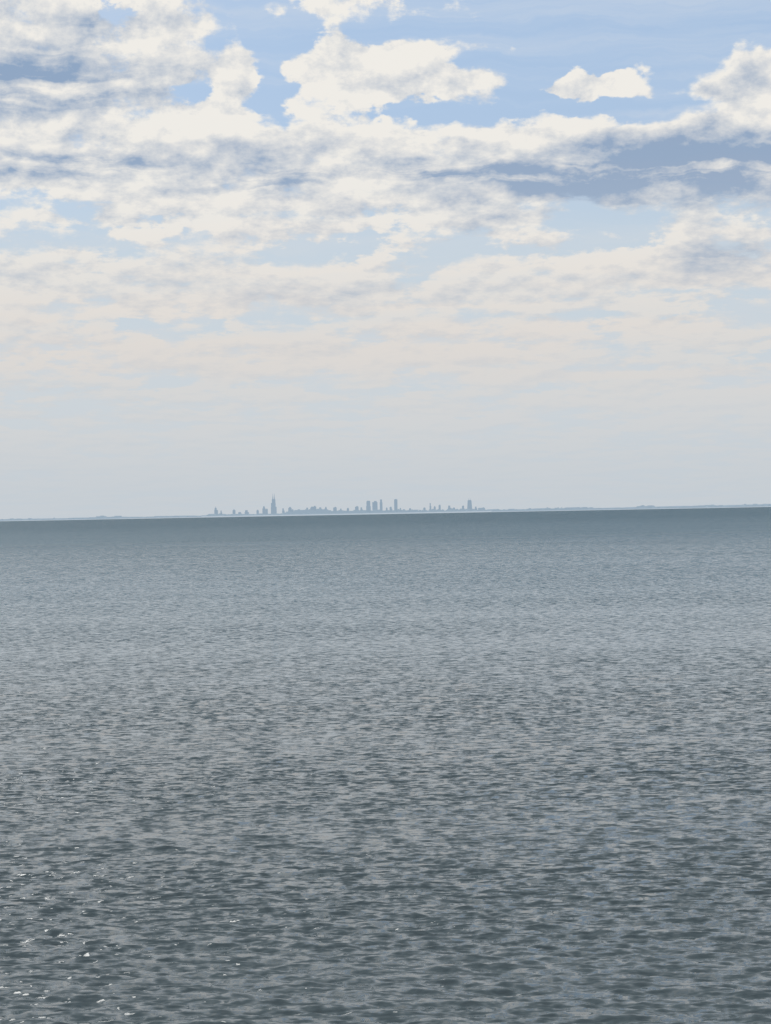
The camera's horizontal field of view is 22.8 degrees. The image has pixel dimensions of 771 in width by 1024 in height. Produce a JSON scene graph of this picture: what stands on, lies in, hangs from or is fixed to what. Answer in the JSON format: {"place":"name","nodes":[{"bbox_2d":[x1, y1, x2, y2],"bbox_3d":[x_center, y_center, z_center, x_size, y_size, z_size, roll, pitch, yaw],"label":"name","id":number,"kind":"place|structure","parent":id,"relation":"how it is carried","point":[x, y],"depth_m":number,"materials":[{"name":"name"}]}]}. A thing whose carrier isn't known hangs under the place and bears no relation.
{"place":"outdoors","nodes":[
{"label":"outdoors","id":0,"kind":"place"},
{"bbox_2d":[0,507,770,1023],"bbox_3d":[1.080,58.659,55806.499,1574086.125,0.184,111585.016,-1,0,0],"label":"lake water","id":1,"kind":"structure","parent":0,"point":[432,769],"depth_m":74.83,"materials":[{"name":"grey liquid"}]},
{"bbox_2d":[0,504,770,520],"bbox_3d":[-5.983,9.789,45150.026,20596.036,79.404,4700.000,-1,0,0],"label":"distant shoreline","id":2,"kind":"structure","parent":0,"point":[487,510],"depth_m":43002.82,"materials":[{"name":"grey"}]},
{"bbox_2d":[271,496,276,513],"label":"setback skyscraper with antennas","id":3,"kind":"structure","parent":2,"relation":"on","point":[273,508],"depth_m":44952.19,"materials":[{"name":"grey glass"}]},
{"bbox_2d":[366,501,370,512],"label":"crowned skyscraper","id":4,"kind":"structure","parent":2,"relation":"on","point":[368,507],"depth_m":44960.12,"materials":[{"name":"grey glass"}]},
{"bbox_2d":[372,501,377,512],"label":"broad skyscraper","id":5,"kind":"structure","parent":2,"relation":"on","point":[374,505],"depth_m":44954.16,"materials":[{"name":"grey glass"}]},
{"bbox_2d":[394,499,397,511],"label":"slender square skyscraper","id":6,"kind":"structure","parent":2,"relation":"on","point":[395,506],"depth_m":44970.02,"materials":[{"name":"grey glass"}]},
{"bbox_2d":[467,500,471,509],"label":"tapered skyscraper with antennas","id":7,"kind":"structure","parent":2,"relation":"on","point":[469,505],"depth_m":44964.73,"materials":[{"name":"grey glass"}]},
{"bbox_2d":[0,0,770,518],"label":"sky","id":8,"kind":"structure","parent":0,"point":[341,254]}
]}

